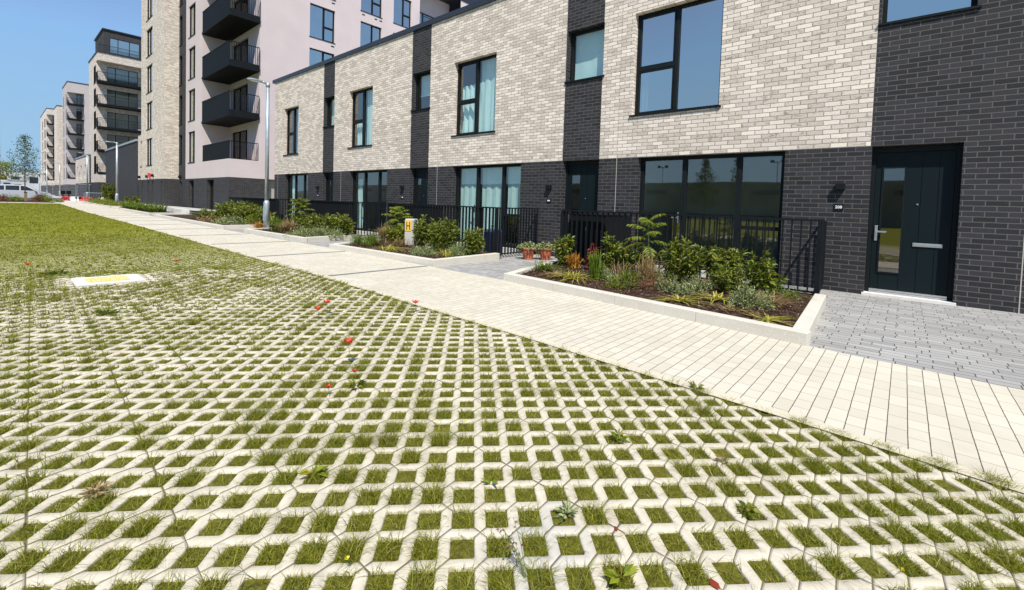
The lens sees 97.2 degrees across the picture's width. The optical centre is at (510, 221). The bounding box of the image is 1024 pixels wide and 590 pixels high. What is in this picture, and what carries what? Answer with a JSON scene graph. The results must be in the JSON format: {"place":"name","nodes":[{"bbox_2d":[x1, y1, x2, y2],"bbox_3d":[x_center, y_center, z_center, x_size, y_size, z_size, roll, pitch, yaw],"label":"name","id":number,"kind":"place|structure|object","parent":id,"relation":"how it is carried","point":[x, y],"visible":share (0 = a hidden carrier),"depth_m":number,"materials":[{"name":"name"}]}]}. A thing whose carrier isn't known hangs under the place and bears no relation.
{"place":"outdoors","nodes":[
{"label":"outdoors","id":0,"kind":"place"},
{"bbox_2d":[1,170,40,190],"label":"distant building","id":1,"kind":"structure","parent":0,"point":[34,184],"depth_m":179.59,"materials":[{"name":"white glass"}]},
{"bbox_2d":[40,108,54,194],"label":"apartment block","id":2,"kind":"structure","parent":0,"point":[47,130],"depth_m":117.32,"materials":[{"name":"beige brick"}]},
{"bbox_2d":[54,105,62,195],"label":"apartment block","id":3,"kind":"structure","parent":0,"point":[58,134],"depth_m":99.41,"materials":[{"name":"beige brick"}]},
{"bbox_2d":[0,0,140,171],"label":"sky","id":4,"kind":"structure","parent":0,"point":[45,45],"materials":[{"name":"blue"}]},
{"bbox_2d":[62,81,88,196],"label":"apartment block","id":5,"kind":"structure","parent":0,"point":[75,95],"depth_m":88.88,"materials":[{"name":"beige brick"}]},
{"bbox_2d":[0,202,167,237],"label":"grass","id":6,"kind":"structure","parent":0,"point":[6,206],"depth_m":17.13,"materials":[{"name":"green plant"}]},
{"bbox_2d":[0,234,274,275],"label":"grass","id":7,"kind":"structure","parent":0,"point":[114,251],"depth_m":8.66,"materials":[{"name":"green plant"}]},
{"bbox_2d":[138,0,478,212],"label":"apartment block","id":8,"kind":"structure","parent":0,"point":[201,141],"depth_m":30.17,"materials":[{"name":"white paint"}]},
{"bbox_2d":[188,89,194,121],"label":"window","id":9,"kind":"structure","parent":8,"relation":"in","point":[192,93],"depth_m":31.24,"materials":[{"name":"beige glass"}]},
{"bbox_2d":[189,131,194,162],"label":"window","id":10,"kind":"structure","parent":8,"relation":"in","point":[191,134],"depth_m":31.31,"materials":[{"name":"beige glass"}]},
{"bbox_2d":[309,48,333,65],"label":"window","id":11,"kind":"structure","parent":8,"relation":"in","point":[315,56],"depth_m":29.91,"materials":[{"name":"blue glass"}]},
{"bbox_2d":[310,3,334,43],"bbox_3d":[-12.517,-13.141,29.971,0.225,2.178,1.780,4,3,41],"label":"window","id":12,"kind":"structure","parent":8,"relation":"in","point":[321,19],"depth_m":30.03,"materials":[{"name":"blue glass"}]},
{"bbox_2d":[360,22,380,45],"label":"window","id":13,"kind":"structure","parent":8,"relation":"in","point":[369,33],"depth_m":32.62,"materials":[{"name":"blue glass"}]},
{"bbox_2d":[360,0,382,18],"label":"window","id":14,"kind":"structure","parent":8,"relation":"in","point":[373,7],"depth_m":32.70,"materials":[{"name":"blue glass"}]},
{"bbox_2d":[393,0,410,27],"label":"window","id":15,"kind":"structure","parent":8,"relation":"in","point":[402,8],"depth_m":34.65,"materials":[{"name":"blue glass"}]},
{"bbox_2d":[340,16,440,234],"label":"terraced house","id":16,"kind":"structure","parent":0,"point":[390,112],"depth_m":15.50,"materials":[{"name":"beige brick"}]},
{"bbox_2d":[347,87,372,148],"bbox_3d":[-5.526,-3.861,16.838,1.710,2.174,0.255,4,3,41],"label":"window","id":17,"kind":"structure","parent":16,"relation":"in","point":[363,121],"depth_m":16.95,"materials":[{"name":"black glass"}]},
{"bbox_2d":[352,170,386,234],"bbox_3d":[-5.193,-0.724,16.594,2.500,2.318,0.230,4,3,41],"label":"patio window","id":18,"kind":"structure","parent":16,"relation":"in","point":[372,171],"depth_m":16.83,"materials":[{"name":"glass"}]},
{"bbox_2d":[415,171,427,205],"bbox_3d":[-2.852,-0.576,14.650,0.812,2.120,0.060,4,3,41],"label":"front door","id":19,"kind":"structure","parent":16,"relation":"in","point":[423,175],"depth_m":14.63,"materials":[{"name":"paint"}]},
{"bbox_2d":[0,203,1023,589],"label":"grass paving","id":20,"kind":"structure","parent":0,"point":[480,533],"depth_m":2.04,"materials":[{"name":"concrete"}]},
{"bbox_2d":[78,479,114,500],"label":"weed","id":21,"kind":"object","parent":20,"relation":"on","point":[99,490],"visible":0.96,"depth_m":1.75,"materials":[{"name":"plant"}]},
{"bbox_2d":[70,274,145,286],"bbox_3d":[-5.380,0.779,6.035,0.680,0.044,0.680,4,3,41],"label":"hydrant cover","id":22,"kind":"object","parent":20,"relation":"on","point":[98,280],"visible":1,"depth_m":5.96,"materials":[{"name":"yellow metal"}]},
{"bbox_2d":[0,262,392,332],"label":"grass","id":23,"kind":"structure","parent":20,"relation":"on","point":[31,285],"depth_m":5.45,"materials":[{"name":"green plant"}]},
{"bbox_2d":[0,297,679,434],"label":"grass","id":24,"kind":"structure","parent":20,"relation":"on","point":[310,304],"depth_m":3.47,"materials":[{"name":"green plant"}]},
{"bbox_2d":[495,517,526,577],"bbox_3d":[-0.004,1.054,1.448,0.095,0.188,0.095,1,2,-26],"label":"seeding weed","id":25,"kind":"object","parent":20,"relation":"on","point":[516,554],"visible":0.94,"depth_m":1.44,"materials":[{"name":"green plant"}]},
{"bbox_2d":[63,204,1023,492],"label":"path edging","id":26,"kind":"object","parent":20,"relation":"on","point":[811,422],"visible":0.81,"depth_m":2.86,"materials":[{"name":"concrete"}]},
{"bbox_2d":[553,498,579,522],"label":"weed","id":27,"kind":"object","parent":20,"relation":"on","point":[570,512],"visible":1,"depth_m":1.73,"materials":[{"name":"green plant"}]},
{"bbox_2d":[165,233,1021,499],"bbox_3d":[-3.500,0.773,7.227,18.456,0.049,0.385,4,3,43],"label":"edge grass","id":28,"kind":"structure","parent":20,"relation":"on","point":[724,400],"depth_m":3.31,"materials":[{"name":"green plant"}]},
{"bbox_2d":[603,561,638,585],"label":"weed","id":29,"kind":"object","parent":20,"relation":"on","point":[628,571],"visible":1,"depth_m":1.43,"materials":[{"name":"green plant"}]},
{"bbox_2d":[436,0,623,256],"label":"terraced house","id":30,"kind":"structure","parent":0,"point":[529,94],"depth_m":11.48,"materials":[{"name":"beige brick"}]},
{"bbox_2d":[451,54,496,136],"bbox_3d":[-0.986,-3.565,12.873,1.780,2.174,0.255,4,3,41],"label":"window","id":31,"kind":"structure","parent":30,"relation":"in","point":[475,100],"depth_m":12.99,"materials":[{"name":"black metal"}]},
{"bbox_2d":[455,164,520,251],"bbox_3d":[-0.686,-0.431,12.659,2.640,2.318,0.230,4,3,41],"label":"patio window","id":32,"kind":"structure","parent":30,"relation":"in","point":[504,166],"depth_m":12.90,"materials":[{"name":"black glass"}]},
{"bbox_2d":[567,164,598,233],"bbox_3d":[1.694,-0.279,10.647,0.862,2.120,0.110,4,3,41],"label":"front door","id":33,"kind":"structure","parent":30,"relation":"in","point":[589,174],"depth_m":10.59,"materials":[{"name":"paint"}]},
{"bbox_2d":[564,25,604,83],"bbox_3d":[1.775,-3.867,10.457,1.060,1.209,0.255,4,3,41],"label":"window","id":34,"kind":"structure","parent":30,"relation":"in","point":[573,35],"depth_m":10.72,"materials":[{"name":"glass"}]},
{"bbox_2d":[61,203,1023,483],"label":"footpath","id":35,"kind":"structure","parent":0,"point":[977,425],"depth_m":3.61,"materials":[{"name":"beige concrete"}]},
{"bbox_2d":[83,202,1023,389],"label":"grey paving","id":36,"kind":"structure","parent":0,"point":[982,345],"depth_m":4.76,"materials":[{"name":"grey concrete"}]},
{"bbox_2d":[100,183,114,200],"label":"laurel shrub","id":37,"kind":"object","parent":36,"relation":"on","point":[108,194],"visible":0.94,"depth_m":47.26,"materials":[{"name":"green plant"}]},
{"bbox_2d":[154,214,269,228],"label":"planter kerb","id":38,"kind":"structure","parent":36,"relation":"on","point":[201,223],"depth_m":17.39,"materials":[{"name":"concrete"}]},
{"bbox_2d":[166,215,248,224],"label":"soil","id":39,"kind":"structure","parent":38,"relation":"in","point":[190,217],"depth_m":21.34,"materials":[{"name":"brown soil"}]},
{"bbox_2d":[210,213,252,224],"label":"shrub","id":40,"kind":"object","parent":39,"relation":"on","point":[223,220],"visible":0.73,"depth_m":17.31,"materials":[{"name":"green plant"}]},
{"bbox_2d":[215,200,254,219],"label":"laurel shrub","id":41,"kind":"object","parent":39,"relation":"on","point":[224,206],"visible":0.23,"depth_m":18.70,"materials":[{"name":"green plant"}]},
{"bbox_2d":[227,202,262,220],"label":"laurel shrub","id":42,"kind":"object","parent":39,"relation":"on","point":[241,211],"visible":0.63,"depth_m":17.62,"materials":[{"name":"green plant"}]},
{"bbox_2d":[247,78,269,227],"bbox_3d":[-8.566,-2.232,15.328,0.260,5.110,0.744,4,3,41],"label":"street lamp","id":43,"kind":"object","parent":36,"relation":"on","point":[266,209],"visible":0.98,"depth_m":15.49,"materials":[{"name":"metal"}]},
{"bbox_2d":[242,197,296,223],"bbox_3d":[-10.195,-0.426,19.705,3.885,1.165,1.572,4,3,41],"label":"garden railing","id":44,"kind":"object","parent":36,"relation":"on","point":[273,204],"visible":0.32,"depth_m":18.22,"materials":[{"name":"black metal"}]},
{"bbox_2d":[244,228,356,242],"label":"planter kerb","id":45,"kind":"structure","parent":36,"relation":"on","point":[291,237],"depth_m":13.01,"materials":[{"name":"concrete"}]},
{"bbox_2d":[261,229,360,236],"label":"soil","id":46,"kind":"structure","parent":45,"relation":"in","point":[288,232],"depth_m":14.44,"materials":[{"name":"brown soil"}]},
{"bbox_2d":[286,197,313,220],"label":"sumac shrub","id":47,"kind":"object","parent":46,"relation":"on","point":[295,201],"visible":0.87,"depth_m":15.36,"materials":[{"name":"green plant"}]},
{"bbox_2d":[282,224,320,236],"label":"shrub","id":48,"kind":"object","parent":46,"relation":"on","point":[301,231],"visible":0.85,"depth_m":12.86,"materials":[{"name":"green plant"}]},
{"bbox_2d":[300,212,324,230],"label":"laurel shrub","id":49,"kind":"object","parent":46,"relation":"on","point":[317,220],"visible":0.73,"depth_m":14.57,"materials":[{"name":"green plant"}]},
{"bbox_2d":[310,223,346,238],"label":"shrub","id":50,"kind":"object","parent":46,"relation":"on","point":[320,231],"visible":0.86,"depth_m":13.08,"materials":[{"name":"green plant"}]},
{"bbox_2d":[332,214,354,235],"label":"laurel shrub","id":51,"kind":"object","parent":46,"relation":"on","point":[343,225],"visible":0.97,"depth_m":13.33,"materials":[{"name":"green plant"}]},
{"bbox_2d":[295,200,387,235],"bbox_3d":[-5.888,-0.145,15.944,4.235,1.165,1.572,4,3,41],"label":"garden railing","id":52,"kind":"object","parent":36,"relation":"on","point":[321,207],"visible":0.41,"depth_m":14.62,"materials":[{"name":"black metal"}]},
{"bbox_2d":[404,219,417,244],"bbox_3d":[-2.536,0.304,11.505,0.260,0.760,0.214,3,2,17],"label":"marker post","id":53,"kind":"object","parent":36,"relation":"on","point":[409,225],"visible":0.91,"depth_m":11.41,"materials":[{"name":"concrete"}]},
{"bbox_2d":[329,241,499,266],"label":"planter kerb","id":54,"kind":"structure","parent":36,"relation":"on","point":[439,262],"depth_m":9.13,"materials":[{"name":"concrete"}]},
{"bbox_2d":[344,240,491,258],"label":"bark litter","id":55,"kind":"object","parent":54,"relation":"in","point":[401,249],"visible":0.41,"depth_m":10.24,"materials":[{"name":"brown wood"}]},
{"bbox_2d":[385,225,404,242],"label":"laurel shrub","id":56,"kind":"object","parent":55,"relation":"on","point":[394,231],"visible":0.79,"depth_m":11.61,"materials":[{"name":"green plant"}]},
{"bbox_2d":[381,206,411,230],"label":"sumac shrub","id":57,"kind":"object","parent":55,"relation":"on","point":[396,209],"visible":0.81,"depth_m":11.78,"materials":[{"name":"green plant"}]},
{"bbox_2d":[408,242,438,255],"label":"shrub","id":58,"kind":"object","parent":55,"relation":"on","point":[426,251],"visible":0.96,"depth_m":9.36,"materials":[{"name":"green plant"}]},
{"bbox_2d":[412,214,435,245],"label":"laurel shrub","id":59,"kind":"object","parent":55,"relation":"on","point":[421,232],"visible":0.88,"depth_m":11.21,"materials":[{"name":"green plant"}]},
{"bbox_2d":[427,217,462,250],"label":"laurel shrub","id":60,"kind":"object","parent":55,"relation":"on","point":[439,231],"visible":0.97,"depth_m":10.31,"materials":[{"name":"green plant"}]},
{"bbox_2d":[462,226,485,254],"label":"laurel shrub","id":61,"kind":"object","parent":55,"relation":"on","point":[473,240],"visible":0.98,"depth_m":9.46,"materials":[{"name":"green plant"}]},
{"bbox_2d":[394,206,443,238],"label":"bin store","id":62,"kind":"structure","parent":36,"relation":"on","point":[421,215],"depth_m":12.75,"materials":[{"name":"black metal"}]},
{"bbox_2d":[387,203,537,254],"bbox_3d":[-1.404,0.148,12.029,4.255,1.165,1.572,4,3,41],"label":"garden railing","id":63,"kind":"object","parent":36,"relation":"on","point":[495,232],"visible":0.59,"depth_m":10.71,"materials":[{"name":"black metal"}]},
{"bbox_2d":[516,241,538,259],"bbox_3d":[0.412,0.636,10.171,0.566,0.427,0.570,4,3,41],"label":"plant pot","id":64,"kind":"object","parent":36,"relation":"on","point":[527,250],"visible":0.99,"depth_m":10.07,"materials":[{"name":"ceramic"}]},
{"bbox_2d":[535,242,554,259],"bbox_3d":[0.784,0.653,10.212,0.564,0.413,0.569,4,3,41],"label":"plant pot","id":65,"kind":"object","parent":36,"relation":"on","point":[545,251],"visible":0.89,"depth_m":10.10,"materials":[{"name":"ceramic"}]},
{"bbox_2d":[568,213,632,265],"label":"bin store","id":66,"kind":"structure","parent":36,"relation":"on","point":[599,229],"depth_m":8.74,"materials":[{"name":"black metal"}]},
{"bbox_2d":[569,214,603,264],"bbox_3d":[1.446,0.352,8.721,0.769,0.970,0.015,4,3,41],"label":"door","id":67,"kind":"structure","parent":66,"relation":"in","point":[574,215],"depth_m":8.71,"materials":[{"name":"black metal"}]},
{"bbox_2d":[504,260,825,345],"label":"planter kerb","id":68,"kind":"structure","parent":36,"relation":"on","point":[800,331],"depth_m":4.95,"materials":[{"name":"concrete"}]},
{"bbox_2d":[518,262,813,326],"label":"bark litter","id":69,"kind":"object","parent":68,"relation":"in","point":[630,287],"visible":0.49,"depth_m":5.78,"materials":[{"name":"brown wood"}]},
{"bbox_2d":[552,234,576,265],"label":"laurel shrub","id":70,"kind":"object","parent":69,"relation":"on","point":[564,247],"visible":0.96,"depth_m":8.33,"materials":[{"name":"green plant"}]},
{"bbox_2d":[587,249,604,278],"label":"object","id":71,"kind":"object","parent":69,"relation":"on","point":[594,266],"visible":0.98,"depth_m":6.89,"materials":[{"name":"green plant"}]},
{"bbox_2d":[600,232,619,271],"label":"laurel shrub","id":72,"kind":"object","parent":69,"relation":"on","point":[609,249],"visible":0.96,"depth_m":7.80,"materials":[{"name":"green plant"}]},
{"bbox_2d":[604,275,639,288],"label":"shrub","id":73,"kind":"object","parent":69,"relation":"on","point":[619,283],"visible":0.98,"depth_m":6.24,"materials":[{"name":"green plant"}]},
{"bbox_2d":[615,241,640,271],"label":"laurel shrub","id":74,"kind":"object","parent":69,"relation":"on","point":[624,255],"visible":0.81,"depth_m":7.55,"materials":[{"name":"green plant"}]},
{"bbox_2d":[631,243,654,273],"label":"laurel shrub","id":75,"kind":"object","parent":69,"relation":"on","point":[637,256],"visible":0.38,"depth_m":7.32,"materials":[{"name":"green plant"}]},
{"bbox_2d":[625,213,667,258],"bbox_3d":[2.211,0.377,7.340,0.756,1.046,0.779,2,2,5],"label":"sumac shrub","id":76,"kind":"object","parent":69,"relation":"on","point":[649,233],"visible":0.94,"depth_m":7.28,"materials":[{"name":"green plant"}]},
{"bbox_2d":[623,250,670,280],"bbox_3d":[2.069,0.640,6.884,0.882,0.514,1.012,4,3,41],"label":"grass tuft","id":77,"kind":"object","parent":69,"relation":"on","point":[649,268],"visible":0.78,"depth_m":6.89,"materials":[{"name":"plant"}]},
{"bbox_2d":[624,268,676,290],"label":"shrub","id":78,"kind":"object","parent":69,"relation":"on","point":[647,283],"visible":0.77,"depth_m":6.24,"materials":[{"name":"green plant"}]},
{"bbox_2d":[659,236,681,280],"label":"laurel shrub","id":79,"kind":"object","parent":69,"relation":"on","point":[672,262],"visible":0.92,"depth_m":7.01,"materials":[{"name":"green plant"}]},
{"bbox_2d":[652,273,695,294],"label":"shrub","id":80,"kind":"object","parent":69,"relation":"on","point":[678,289],"visible":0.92,"depth_m":5.98,"materials":[{"name":"green plant"}]},
{"bbox_2d":[676,235,705,281],"bbox_3d":[2.757,0.571,6.902,0.441,0.729,0.548,3,2,23],"label":"laurel shrub","id":81,"kind":"object","parent":69,"relation":"on","point":[688,265],"visible":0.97,"depth_m":6.88,"materials":[{"name":"green plant"}]},
{"bbox_2d":[684,272,715,292],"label":"shrub","id":82,"kind":"object","parent":69,"relation":"on","point":[697,286],"visible":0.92,"depth_m":6.21,"materials":[{"name":"green plant"}]},
{"bbox_2d":[700,244,730,285],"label":"laurel shrub","id":83,"kind":"object","parent":69,"relation":"on","point":[711,256],"visible":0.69,"depth_m":6.55,"materials":[{"name":"green plant"}]},
{"bbox_2d":[706,260,746,293],"bbox_3d":[2.940,0.760,6.163,0.498,0.459,0.595,4,3,41],"label":"laurel shrub","id":84,"kind":"object","parent":69,"relation":"on","point":[730,279],"visible":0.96,"depth_m":6.08,"materials":[{"name":"green plant"}]},
{"bbox_2d":[723,247,747,280],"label":"laurel shrub","id":85,"kind":"object","parent":69,"relation":"on","point":[736,258],"visible":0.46,"depth_m":6.40,"materials":[{"name":"green plant"}]},
{"bbox_2d":[726,280,774,310],"bbox_3d":[2.784,0.851,5.236,0.543,0.358,0.474,4,3,41],"label":"shrub","id":86,"kind":"object","parent":69,"relation":"on","point":[745,297],"visible":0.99,"depth_m":5.20,"materials":[{"name":"green plant"}]},
{"bbox_2d":[743,249,777,291],"bbox_3d":[3.431,0.681,6.234,0.448,0.633,0.508,4,3,41],"label":"laurel shrub","id":87,"kind":"object","parent":69,"relation":"on","point":[752,273],"visible":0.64,"depth_m":6.17,"materials":[{"name":"green plant"}]},
{"bbox_2d":[729,289,810,310],"bbox_3d":[3.049,0.880,5.320,0.994,0.217,0.994,4,3,41],"label":"grass tuft","id":88,"kind":"object","parent":69,"relation":"on","point":[774,301],"visible":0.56,"depth_m":5.30,"materials":[{"name":"plant"}]},
{"bbox_2d":[754,259,788,294],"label":"laurel shrub","id":89,"kind":"object","parent":69,"relation":"on","point":[771,281],"visible":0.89,"depth_m":6.01,"materials":[{"name":"green plant"}]},
{"bbox_2d":[560,210,826,293],"bbox_3d":[3.100,0.442,8.095,4.280,1.165,1.572,4,3,41],"label":"garden railing","id":90,"kind":"object","parent":36,"relation":"on","point":[820,253],"visible":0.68,"depth_m":7.09,"materials":[{"name":"black metal"}]},
{"bbox_2d":[615,0,1023,312],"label":"terraced house","id":91,"kind":"structure","parent":0,"point":[884,139],"depth_m":7.32,"materials":[{"name":"beige brick"}]},
{"bbox_2d":[629,0,723,116],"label":"window","id":92,"kind":"structure","parent":91,"relation":"in","point":[679,47],"depth_m":9.12,"materials":[{"name":"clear glass"}]},
{"bbox_2d":[636,151,784,279],"bbox_3d":[3.752,-0.141,8.783,2.700,2.318,0.230,4,3,41],"label":"patio window","id":93,"kind":"structure","parent":91,"relation":"in","point":[739,156],"depth_m":8.45,"materials":[{"name":"black metal"}]},
{"bbox_2d":[869,150,956,295],"bbox_3d":[6.061,0.006,6.833,0.892,2.120,0.110,4,3,41],"label":"front door","id":94,"kind":"structure","parent":91,"relation":"in","point":[929,177],"depth_m":6.77,"materials":[{"name":"paint"}]},
{"bbox_2d":[878,0,981,26],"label":"window","id":95,"kind":"structure","parent":91,"relation":"in","point":[894,11],"depth_m":6.75,"materials":[{"name":"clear glass"}]},
{"label":"ground","id":96,"kind":"structure","parent":0,"visible":0},
{"bbox_2d":[0,200,52,202],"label":"curb","id":97,"kind":"structure","parent":96,"relation":"on","point":[29,201],"depth_m":40.57,"materials":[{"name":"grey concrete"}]},
{"bbox_2d":[0,133,49,191],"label":"tree","id":98,"kind":"object","parent":97,"relation":"on","point":[24,141],"visible":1,"depth_m":44.71,"materials":[{"name":"green plant"}]},
{"bbox_2d":[75,153,95,197],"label":"annex","id":99,"kind":"object","parent":96,"relation":"on","point":[80,170],"visible":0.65,"depth_m":65.05,"materials":[{"name":"beige brick"}]},
{"bbox_2d":[88,28,140,199],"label":"apartment block","id":100,"kind":"structure","parent":96,"relation":"on","point":[114,61],"depth_m":58.73,"materials":[{"name":"beige brick"}]},
{"bbox_2d":[110,38,139,57],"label":"window","id":101,"kind":"structure","parent":100,"relation":"in","point":[117,43],"depth_m":58.84,"materials":[{"name":"blue glass"}]},
{"bbox_2d":[105,139,137,201],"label":"annex","id":102,"kind":"object","parent":96,"relation":"on","point":[127,168],"visible":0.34,"depth_m":43.91,"materials":[{"name":"black brick"}]},
{"bbox_2d":[272,54,342,223],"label":"terraced house","id":103,"kind":"structure","parent":96,"relation":"on","point":[308,123],"depth_m":19.51,"materials":[{"name":"beige brick"}]},
{"bbox_2d":[283,107,298,155],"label":"window","id":104,"kind":"structure","parent":103,"relation":"in","point":[293,133],"depth_m":20.86,"materials":[{"name":"black glass"}]},
{"bbox_2d":[287,173,307,223],"bbox_3d":[-9.661,-1.016,20.497,2.380,2.318,0.230,4,3,41],"label":"patio window","id":105,"kind":"structure","parent":103,"relation":"in","point":[296,175],"depth_m":20.75,"materials":[{"name":"black metal"}]},
{"label":"road","id":106,"kind":"structure","parent":0,"visible":0},
{"bbox_2d":[0,184,51,197],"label":"parked car","id":107,"kind":"object","parent":106,"relation":"on","point":[13,189],"visible":0.52,"depth_m":46.81,"materials":[{"name":"white paint"}]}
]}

